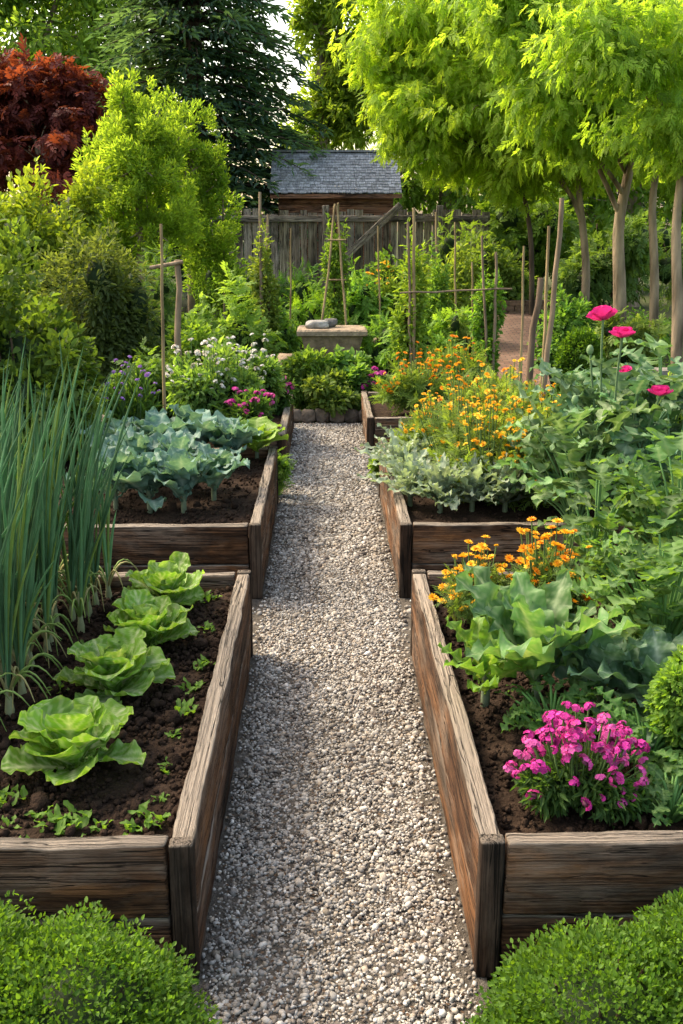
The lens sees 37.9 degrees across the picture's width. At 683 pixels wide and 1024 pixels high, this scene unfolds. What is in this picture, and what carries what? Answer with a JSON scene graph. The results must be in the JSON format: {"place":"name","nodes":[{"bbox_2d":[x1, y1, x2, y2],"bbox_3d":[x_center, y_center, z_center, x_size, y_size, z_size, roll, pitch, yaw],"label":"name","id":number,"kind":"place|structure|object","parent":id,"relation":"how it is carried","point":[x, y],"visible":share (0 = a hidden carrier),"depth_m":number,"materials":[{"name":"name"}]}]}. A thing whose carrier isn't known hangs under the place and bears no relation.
{"place":"outdoors","nodes":[
{"label":"outdoors","id":0,"kind":"place"},
{"bbox_2d":[0,0,671,231],"label":"sky","id":1,"kind":"structure","parent":0,"point":[281,26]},
{"bbox_2d":[189,422,491,1023],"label":"gravel path","id":2,"kind":"structure","parent":0,"point":[452,886],"depth_m":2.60,"materials":[{"name":"gravel"}]},
{"bbox_2d":[8,232,682,1010],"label":"ground","id":3,"kind":"structure","parent":0,"point":[642,302],"depth_m":20.66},
{"bbox_2d":[0,213,117,467],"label":"broadleaf shrub","id":4,"kind":"object","parent":3,"relation":"on","point":[43,353],"visible":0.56,"depth_m":5.50,"materials":[{"name":"green plant"}]},
{"bbox_2d":[0,156,121,318],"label":"leafy shrub","id":5,"kind":"object","parent":3,"relation":"on","point":[80,210],"visible":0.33,"depth_m":9.45,"materials":[{"name":"green plant"}]},
{"bbox_2d":[0,33,123,227],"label":"red maple tree","id":6,"kind":"object","parent":3,"relation":"on","point":[46,116],"visible":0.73,"depth_m":14.61,"materials":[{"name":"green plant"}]},
{"bbox_2d":[0,0,145,215],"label":"backdrop tree","id":7,"kind":"object","parent":3,"relation":"on","point":[19,16],"visible":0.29,"depth_m":22.36,"materials":[{"name":"green plant"}]},
{"bbox_2d":[26,218,165,395],"bbox_3d":[-1.911,-1.448,7.887,1.099,1.693,0.950,0,16,-1],"label":"broadleaf shrub","id":8,"kind":"object","parent":3,"relation":"on","point":[110,311],"visible":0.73,"depth_m":7.62,"materials":[{"name":"green plant"}]},
{"bbox_2d":[0,889,222,1023],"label":"boxwood shrub","id":9,"kind":"object","parent":3,"relation":"on","point":[42,981],"visible":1,"depth_m":1.80,"materials":[{"name":"green plant"}]},
{"bbox_2d":[0,570,252,978],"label":"raised bed","id":10,"kind":"object","parent":3,"relation":"on","point":[162,883],"visible":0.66,"depth_m":2.14,"materials":[{"name":"wood"}]},
{"bbox_2d":[0,586,233,841],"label":"soil","id":11,"kind":"structure","parent":10,"relation":"in","point":[114,791],"depth_m":2.64,"materials":[{"name":"soil"}]},
{"bbox_2d":[0,404,53,716],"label":"onion plant","id":12,"kind":"object","parent":11,"relation":"on","point":[6,635],"visible":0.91,"depth_m":2.71,"materials":[{"name":"green plant"}]},
{"bbox_2d":[0,390,63,712],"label":"onion plant","id":13,"kind":"object","parent":11,"relation":"on","point":[20,636],"visible":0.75,"depth_m":2.78,"materials":[{"name":"green plant"}]},
{"bbox_2d":[30,371,78,668],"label":"onion plant","id":14,"kind":"object","parent":11,"relation":"on","point":[44,553],"visible":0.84,"depth_m":3.05,"materials":[{"name":"green plant"}]},
{"bbox_2d":[34,346,97,654],"bbox_3d":[-0.891,-0.017,3.106,0.294,0.999,0.254,6,17,20],"label":"onion plant","id":15,"kind":"object","parent":11,"relation":"on","point":[51,639],"visible":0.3,"depth_m":3.10,"materials":[{"name":"green plant"}]},
{"bbox_2d":[1,695,145,784],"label":"lettuce","id":16,"kind":"object","parent":11,"relation":"on","point":[59,733],"visible":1,"depth_m":2.44,"materials":[{"name":"green plant"}]},
{"bbox_2d":[57,336,111,622],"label":"onion plant","id":17,"kind":"object","parent":11,"relation":"on","point":[88,613],"visible":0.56,"depth_m":3.36,"materials":[{"name":"green plant"}]},
{"bbox_2d":[40,356,137,620],"bbox_3d":[-0.854,-0.049,3.344,0.366,0.929,0.246,0,16,-1],"label":"onion plant","id":18,"kind":"object","parent":11,"relation":"on","point":[70,574],"visible":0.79,"depth_m":3.34,"materials":[{"name":"green plant"}]},
{"bbox_2d":[51,422,130,632],"bbox_3d":[-0.786,0.070,3.242,0.267,0.758,0.255,4,16,12],"label":"onion plant","id":19,"kind":"object","parent":11,"relation":"on","point":[82,574],"visible":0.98,"depth_m":3.25,"materials":[{"name":"green plant"}]},
{"bbox_2d":[57,364,139,611],"bbox_3d":[-0.850,-0.081,3.458,0.310,0.927,0.231,0,16,-1],"label":"onion plant","id":20,"kind":"object","parent":11,"relation":"on","point":[96,557],"visible":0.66,"depth_m":3.48,"materials":[{"name":"green plant"}]},
{"bbox_2d":[52,627,175,703],"bbox_3d":[-0.663,0.453,2.857,0.320,0.188,0.322,5,17,17],"label":"lettuce","id":21,"kind":"object","parent":11,"relation":"on","point":[124,661],"visible":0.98,"depth_m":2.85,"materials":[{"name":"green plant"}]},
{"bbox_2d":[103,587,199,647],"bbox_3d":[-0.640,0.361,3.168,0.321,0.174,0.322,3,16,10],"label":"lettuce","id":22,"kind":"object","parent":11,"relation":"on","point":[156,620],"visible":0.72,"depth_m":3.19,"materials":[{"name":"green plant"}]},
{"bbox_2d":[125,551,204,605],"bbox_3d":[-0.623,0.253,3.524,0.285,0.178,0.283,-3,16,-11],"label":"lettuce","id":23,"kind":"object","parent":11,"relation":"on","point":[173,580],"visible":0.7,"depth_m":3.53,"materials":[{"name":"green plant"}]},
{"bbox_2d":[102,355,163,425],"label":"purple flower plant","id":24,"kind":"object","parent":3,"relation":"on","point":[146,399],"visible":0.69,"depth_m":5.83,"materials":[{"name":"green plant"}]},
{"bbox_2d":[93,336,175,416],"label":"leafy shrub","id":25,"kind":"object","parent":3,"relation":"on","point":[152,366],"visible":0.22,"depth_m":7.12,"materials":[{"name":"green plant"}]},
{"bbox_2d":[69,67,206,287],"bbox_3d":[-2.286,-3.145,10.994,1.651,3.307,1.374,0,16,-1],"label":"yellow green tree","id":26,"kind":"object","parent":3,"relation":"on","point":[138,180],"visible":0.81,"depth_m":10.65,"materials":[{"name":"green plant"}]},
{"bbox_2d":[16,446,278,598],"bbox_3d":[-1.022,0.004,5.137,1.322,0.352,1.605,0,16,-1],"label":"raised bed","id":27,"kind":"object","parent":3,"relation":"on","point":[215,547],"visible":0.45,"depth_m":4.36,"materials":[{"name":"wood"}]},
{"bbox_2d":[58,457,265,523],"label":"soil","id":28,"kind":"structure","parent":27,"relation":"in","point":[237,495],"depth_m":4.89,"materials":[{"name":"soil"}]},
{"bbox_2d":[98,447,174,513],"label":"cabbage plant","id":29,"kind":"object","parent":28,"relation":"on","point":[135,480],"visible":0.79,"depth_m":4.64,"materials":[{"name":"green plant"}]},
{"bbox_2d":[145,444,219,512],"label":"cabbage plant","id":30,"kind":"object","parent":28,"relation":"on","point":[185,479],"visible":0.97,"depth_m":4.66,"materials":[{"name":"green plant"}]},
{"bbox_2d":[185,443,249,500],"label":"cabbage plant","id":31,"kind":"object","parent":28,"relation":"on","point":[229,462],"visible":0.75,"depth_m":4.84,"materials":[{"name":"green plant"}]},
{"bbox_2d":[200,418,263,455],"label":"cabbage plant","id":32,"kind":"object","parent":28,"relation":"on","point":[235,437],"visible":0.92,"depth_m":5.53,"materials":[{"name":"green plant"}]},
{"bbox_2d":[120,240,190,367],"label":"leafy shrub","id":33,"kind":"object","parent":3,"relation":"on","point":[169,307],"visible":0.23,"depth_m":8.93,"materials":[{"name":"green plant"}]},
{"bbox_2d":[158,311,224,381],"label":"leafy shrub","id":34,"kind":"object","parent":3,"relation":"on","point":[196,329],"visible":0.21,"depth_m":7.42,"materials":[{"name":"green plant"}]},
{"bbox_2d":[53,0,337,311],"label":"conifer tree","id":35,"kind":"object","parent":3,"relation":"on","point":[189,33],"visible":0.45,"depth_m":17.71,"materials":[{"name":"green plant"}]},
{"bbox_2d":[101,394,293,473],"bbox_3d":[-1.045,-0.584,7.256,1.346,0.308,1.704,0,16,-1],"label":"raised bed","id":36,"kind":"object","parent":3,"relation":"on","point":[287,421],"visible":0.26,"depth_m":6.90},
{"bbox_2d":[168,414,281,432],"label":"soil","id":37,"kind":"structure","parent":36,"relation":"in","point":[277,419],"depth_m":7.25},
{"bbox_2d":[165,337,235,416],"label":"white flower plant","id":38,"kind":"object","parent":37,"relation":"on","point":[191,385],"visible":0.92,"depth_m":6.53,"materials":[{"name":"green plant"}]},
{"bbox_2d":[197,335,267,415],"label":"white flower plant","id":39,"kind":"object","parent":37,"relation":"on","point":[242,374],"visible":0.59,"depth_m":6.70,"materials":[{"name":"green plant"}]},
{"bbox_2d":[222,385,275,420],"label":"phlox plant","id":40,"kind":"object","parent":37,"relation":"on","point":[255,402],"visible":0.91,"depth_m":6.38,"materials":[{"name":"pink plant"}]},
{"bbox_2d":[235,333,286,415],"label":"white flower plant","id":41,"kind":"object","parent":37,"relation":"on","point":[271,373],"visible":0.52,"depth_m":7.21,"materials":[{"name":"green plant"}]},
{"bbox_2d":[154,85,245,312],"bbox_3d":[-1.742,-3.417,11.992,1.192,3.276,1.209,0,16,-1],"label":"yellow green tree","id":42,"kind":"object","parent":3,"relation":"on","point":[214,248],"visible":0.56,"depth_m":11.76,"materials":[{"name":"green plant"}]},
{"bbox_2d":[190,261,288,359],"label":"leafy shrub","id":43,"kind":"object","parent":3,"relation":"on","point":[233,322],"visible":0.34,"depth_m":8.44,"materials":[{"name":"green plant"}]},
{"bbox_2d":[247,211,282,360],"bbox_3d":[-0.753,-2.070,9.850,0.350,1.796,0.318,15,22,42],"label":"climbing bean","id":44,"kind":"object","parent":3,"relation":"on","point":[268,299],"visible":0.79,"depth_m":9.77,"materials":[{"name":"green plant"}]},
{"bbox_2d":[279,344,338,409],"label":"potato plant","id":45,"kind":"object","parent":3,"relation":"on","point":[300,365],"visible":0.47,"depth_m":8.48,"materials":[{"name":"green plant"}]},
{"bbox_2d":[277,0,376,149],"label":"backdrop tree","id":46,"kind":"object","parent":3,"relation":"on","point":[336,109],"visible":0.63,"depth_m":20.92,"materials":[{"name":"green plant"}]},
{"bbox_2d":[300,365,360,422],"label":"potato plant","id":47,"kind":"object","parent":3,"relation":"on","point":[327,393],"visible":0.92,"depth_m":8.34,"materials":[{"name":"green plant"}]},
{"bbox_2d":[297,325,367,358],"bbox_3d":[-0.091,-1.442,9.575,0.660,0.660,0.480,0,16,-1],"label":"stone trough","id":48,"kind":"object","parent":3,"relation":"on","point":[346,337],"visible":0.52,"depth_m":9.31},
{"bbox_2d":[270,150,401,290],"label":"garden shed","id":49,"kind":"structure","parent":3,"relation":"on","point":[350,179],"depth_m":17.39,"materials":[{"name":"wood"}]},
{"bbox_2d":[319,213,352,324],"bbox_3d":[-0.061,-2.325,10.790,0.345,1.769,0.346,-10,19,-31],"label":"climbing bean","id":50,"kind":"object","parent":3,"relation":"on","point":[334,293],"visible":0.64,"depth_m":10.68,"materials":[{"name":"green plant"}]},
{"bbox_2d":[209,202,489,324],"bbox_3d":[0.101,-3.801,15.462,4.392,1.931,0.223,0,16,-1],"label":"board fence","id":51,"kind":"object","parent":3,"relation":"on","point":[284,219],"visible":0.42,"depth_m":15.39,"materials":[{"name":"wood"}]},
{"bbox_2d":[324,344,380,410],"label":"potato plant","id":52,"kind":"object","parent":3,"relation":"on","point":[358,369],"visible":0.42,"depth_m":8.56,"materials":[{"name":"green plant"}]},
{"bbox_2d":[341,253,398,350],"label":"leafy shrub","id":53,"kind":"object","parent":3,"relation":"on","point":[363,303],"visible":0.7,"depth_m":11.46,"materials":[{"name":"green plant"}]},
{"bbox_2d":[387,218,432,381],"bbox_3d":[0.600,-1.658,8.585,0.360,1.706,0.359,11,19,33],"label":"climbing bean","id":54,"kind":"object","parent":3,"relation":"on","point":[401,320],"visible":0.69,"depth_m":8.54,"materials":[{"name":"green plant"}]},
{"bbox_2d":[374,298,476,377],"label":"leafy shrub","id":55,"kind":"object","parent":3,"relation":"on","point":[438,339],"visible":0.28,"depth_m":9.05,"materials":[{"name":"green plant"}]},
{"bbox_2d":[361,391,499,452],"bbox_3d":[0.875,-0.726,7.821,1.405,0.267,1.205,0,16,-1],"label":"raised bed","id":56,"kind":"object","parent":3,"relation":"on","point":[369,422],"visible":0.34,"depth_m":7.24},
{"bbox_2d":[370,400,474,417],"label":"soil","id":57,"kind":"structure","parent":56,"relation":"in","point":[379,409],"depth_m":7.80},
{"bbox_2d":[368,341,455,416],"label":"marigold plant","id":58,"kind":"object","parent":57,"relation":"on","point":[406,388],"visible":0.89,"depth_m":7.44,"materials":[{"name":"green plant"}]},
{"bbox_2d":[419,334,495,404],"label":"marigold plant","id":59,"kind":"object","parent":57,"relation":"on","point":[468,363],"visible":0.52,"depth_m":7.83,"materials":[{"name":"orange plant"}]},
{"bbox_2d":[326,0,547,315],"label":"garden tree","id":60,"kind":"object","parent":3,"relation":"on","point":[386,35],"visible":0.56,"depth_m":12.32,"materials":[{"name":"green plant"}]},
{"bbox_2d":[423,231,453,329],"bbox_3d":[0.972,-2.072,10.248,0.334,1.580,0.310,15,22,42],"label":"climbing bean","id":61,"kind":"object","parent":3,"relation":"on","point":[437,281],"visible":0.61,"depth_m":10.14,"materials":[{"name":"green plant"}]},
{"bbox_2d":[404,242,481,335],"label":"leafy shrub","id":62,"kind":"object","parent":3,"relation":"on","point":[463,278],"visible":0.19,"depth_m":11.62,"materials":[{"name":"green plant"}]},
{"bbox_2d":[400,208,511,389],"bbox_3d":[0.966,-1.657,8.476,0.947,1.785,0.062,0,16,-1],"label":"trellis frame","id":63,"kind":"object","parent":3,"relation":"on","point":[414,292],"visible":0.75,"depth_m":8.40,"materials":[{"name":"brown wood"}]},
{"bbox_2d":[352,8,588,236],"bbox_3d":[2.756,-8.021,20.544,5.354,7.387,3.839,0,16,-1],"label":"backdrop tree","id":64,"kind":"object","parent":3,"relation":"on","point":[413,193],"visible":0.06,"depth_m":20.60,"materials":[{"name":"green plant"}]},
{"bbox_2d":[466,255,507,384],"bbox_3d":[1.252,-1.513,8.630,0.352,1.402,0.334,0,16,-1],"label":"climbing bean","id":65,"kind":"object","parent":3,"relation":"on","point":[478,332],"visible":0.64,"depth_m":8.56,"materials":[{"name":"green plant"}]},
{"bbox_2d":[459,232,537,308],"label":"leafy shrub","id":66,"kind":"object","parent":3,"relation":"on","point":[511,277],"visible":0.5,"depth_m":13.62,"materials":[{"name":"green plant"}]},
{"bbox_2d":[379,441,635,597],"bbox_3d":[0.955,-0.026,5.240,1.430,0.352,1.754,0,16,-1],"label":"raised bed","id":67,"kind":"object","parent":3,"relation":"on","point":[426,546],"visible":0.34,"depth_m":4.38,"materials":[{"name":"wood"}]},
{"bbox_2d":[402,480,649,527],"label":"soil","id":68,"kind":"structure","parent":67,"relation":"in","point":[423,509],"depth_m":4.74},
{"bbox_2d":[357,444,441,506],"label":"silver leaf plant","id":69,"kind":"object","parent":68,"relation":"on","point":[404,477],"visible":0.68,"depth_m":4.82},
{"bbox_2d":[388,451,475,513],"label":"silver leaf plant","id":70,"kind":"object","parent":68,"relation":"on","point":[440,484],"visible":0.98,"depth_m":4.67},
{"bbox_2d":[415,378,511,488],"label":"marigold plant","id":71,"kind":"object","parent":68,"relation":"on","point":[450,425],"visible":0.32,"depth_m":5.04,"materials":[{"name":"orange plant"}]},
{"bbox_2d":[425,452,521,511],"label":"silver leaf plant","id":72,"kind":"object","parent":68,"relation":"on","point":[473,477],"visible":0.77,"depth_m":4.69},
{"bbox_2d":[427,395,526,511],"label":"marigold plant","id":73,"kind":"object","parent":68,"relation":"on","point":[468,447],"visible":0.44,"depth_m":4.83,"materials":[{"name":"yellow plant"}]},
{"bbox_2d":[436,360,522,418],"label":"marigold plant","id":74,"kind":"object","parent":68,"relation":"on","point":[468,388],"visible":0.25,"depth_m":5.67,"materials":[{"name":"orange plant"}]},
{"bbox_2d":[468,357,552,424],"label":"marigold plant","id":75,"kind":"object","parent":68,"relation":"on","point":[484,393],"visible":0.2,"depth_m":5.41,"materials":[{"name":"orange plant"}]},
{"bbox_2d":[487,380,671,515],"bbox_3d":[1.077,-0.241,4.432,0.772,0.682,0.804,-6,17,-19],"label":"poppy plant","id":76,"kind":"object","parent":68,"relation":"on","point":[567,460],"visible":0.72,"depth_m":4.37,"materials":[{"name":"green plant"}]},
{"bbox_2d":[505,305,682,511],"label":"poppy plant","id":77,"kind":"object","parent":68,"relation":"on","point":[619,382],"visible":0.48,"depth_m":4.49,"materials":[{"name":"green plant"}]},
{"bbox_2d":[551,356,682,514],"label":"poppy plant","id":78,"kind":"object","parent":68,"relation":"on","point":[618,437],"visible":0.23,"depth_m":4.44,"materials":[{"name":"green plant"}]},
{"bbox_2d":[578,332,682,452],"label":"poppy plant","id":79,"kind":"object","parent":68,"relation":"on","point":[659,348],"visible":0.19,"depth_m":4.77,"materials":[{"name":"green plant"}]},
{"bbox_2d":[380,0,672,319],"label":"garden tree","id":80,"kind":"object","parent":3,"relation":"on","point":[511,177],"visible":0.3,"depth_m":12.06,"materials":[{"name":"green plant"}]},
{"bbox_2d":[471,181,592,299],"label":"leafy shrub","id":81,"kind":"object","parent":3,"relation":"on","point":[511,229],"visible":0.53,"depth_m":15.32,"materials":[{"name":"green plant"}]},
{"bbox_2d":[410,569,682,977],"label":"raised bed","id":82,"kind":"object","parent":3,"relation":"on","point":[516,886],"visible":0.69,"depth_m":2.16,"materials":[{"name":"wood"}]},
{"bbox_2d":[430,587,682,834],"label":"soil","id":83,"kind":"structure","parent":82,"relation":"in","point":[495,747],"depth_m":2.55,"materials":[{"name":"soil"}]},
{"bbox_2d":[428,535,512,624],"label":"marigold plant","id":84,"kind":"object","parent":83,"relation":"on","point":[463,610],"visible":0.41,"depth_m":3.32,"materials":[{"name":"orange plant"}]},
{"bbox_2d":[438,616,534,706],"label":"horseradish plant","id":85,"kind":"object","parent":83,"relation":"on","point":[491,671],"visible":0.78,"depth_m":2.77,"materials":[{"name":"green plant"}]},
{"bbox_2d":[454,562,640,703],"bbox_3d":[0.480,0.379,2.795,0.469,0.411,0.551,-9,19,-29],"label":"chard plant","id":86,"kind":"object","parent":83,"relation":"on","point":[520,609],"visible":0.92,"depth_m":2.76,"materials":[{"name":"green plant"}]},
{"bbox_2d":[497,516,598,616],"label":"marigold plant","id":87,"kind":"object","parent":83,"relation":"on","point":[548,567],"visible":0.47,"depth_m":3.29,"materials":[{"name":"orange plant"}]},
{"bbox_2d":[495,663,613,746],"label":"herb plant","id":88,"kind":"object","parent":83,"relation":"on","point":[529,704],"visible":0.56,"depth_m":2.65,"materials":[{"name":"green plant"}]},
{"bbox_2d":[503,701,652,829],"bbox_3d":[0.549,0.579,2.302,0.344,0.268,0.253,0,16,-1],"label":"phlox plant","id":89,"kind":"object","parent":83,"relation":"on","point":[563,778],"visible":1,"depth_m":2.26,"materials":[{"name":"pink plant"}]},
{"bbox_2d":[533,453,663,578],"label":"tomato plant","id":90,"kind":"object","parent":83,"relation":"on","point":[604,520],"visible":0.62,"depth_m":3.61,"materials":[{"name":"green plant"}]},
{"bbox_2d":[550,625,649,730],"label":"cabbage plant","id":91,"kind":"object","parent":83,"relation":"on","point":[587,662],"visible":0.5,"depth_m":2.68,"materials":[{"name":"green plant"}]},
{"bbox_2d":[555,525,682,701],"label":"tomato plant","id":92,"kind":"object","parent":83,"relation":"on","point":[657,601],"visible":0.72,"depth_m":2.89,"materials":[{"name":"green plant"}]},
{"bbox_2d":[582,686,682,783],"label":"herb plant","id":93,"kind":"object","parent":83,"relation":"on","point":[617,709],"visible":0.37,"depth_m":2.47,"materials":[{"name":"green plant"}]},
{"bbox_2d":[585,427,682,579],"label":"tomato plant","id":94,"kind":"object","parent":83,"relation":"on","point":[667,522],"visible":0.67,"depth_m":3.54,"materials":[{"name":"green plant"}]},
{"bbox_2d":[598,625,682,747],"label":"cabbage plant","id":95,"kind":"object","parent":83,"relation":"on","point":[653,655],"visible":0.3,"depth_m":2.69,"materials":[{"name":"green plant"}]},
{"bbox_2d":[629,758,682,826],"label":"herb plant","id":96,"kind":"object","parent":83,"relation":"on","point":[666,795],"visible":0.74,"depth_m":2.29,"materials":[{"name":"green plant"}]},
{"bbox_2d":[642,644,682,769],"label":"shrub","id":97,"kind":"object","parent":83,"relation":"on","point":[664,697],"visible":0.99,"depth_m":2.40,"materials":[{"name":"green plant"}]},
{"bbox_2d":[425,0,679,325],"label":"garden tree","id":98,"kind":"object","parent":3,"relation":"on","point":[513,29],"visible":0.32,"depth_m":9.65,"materials":[{"name":"green plant"}]},
{"bbox_2d":[526,283,596,367],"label":"leafy shrub","id":99,"kind":"object","parent":3,"relation":"on","point":[568,314],"visible":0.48,"depth_m":10.37,"materials":[{"name":"green plant"}]},
{"bbox_2d":[460,887,682,1023],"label":"boxwood shrub","id":100,"kind":"object","parent":3,"relation":"on","point":[637,978],"visible":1,"depth_m":1.82,"materials":[{"name":"green plant"}]},
{"bbox_2d":[552,325,607,394],"bbox_3d":[2.074,-1.212,8.643,0.492,0.817,0.402,0,16,-1],"label":"boxwood ball","id":101,"kind":"object","parent":3,"relation":"on","point":[574,344],"visible":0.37,"depth_m":8.50,"materials":[{"name":"green plant"}]},
{"bbox_2d":[518,0,682,365],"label":"garden tree","id":102,"kind":"object","parent":3,"relation":"on","point":[608,43],"visible":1,"depth_m":8.14,"materials":[{"name":"green plant"}]},
{"bbox_2d":[542,207,662,327],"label":"leafy shrub","id":103,"kind":"object","parent":3,"relation":"on","point":[636,252],"visible":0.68,"depth_m":13.90,"materials":[{"name":"green plant"}]},
{"bbox_2d":[533,171,682,306],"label":"backdrop tree","id":104,"kind":"object","parent":3,"relation":"on","point":[600,209],"visible":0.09,"depth_m":19.89,"materials":[{"name":"green plant"}]},
{"bbox_2d":[573,153,675,359],"bbox_3d":[3.779,-4.201,11.790,2.469,4.900,2.697,0,16,-1],"label":"garden tree","id":105,"kind":"object","parent":3,"relation":"on","point":[669,187],"visible":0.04,"depth_m":11.83,"materials":[{"name":"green plant"}]},
{"bbox_2d":[584,307,670,366],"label":"leafy shrub","id":106,"kind":"object","parent":3,"relation":"on","point":[610,323],"visible":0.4,"depth_m":9.59,"materials":[{"name":"green plant"}]},
{"bbox_2d":[495,314,550,388],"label":"brick path","id":107,"kind":"structure","parent":0,"point":[509,344],"depth_m":11.66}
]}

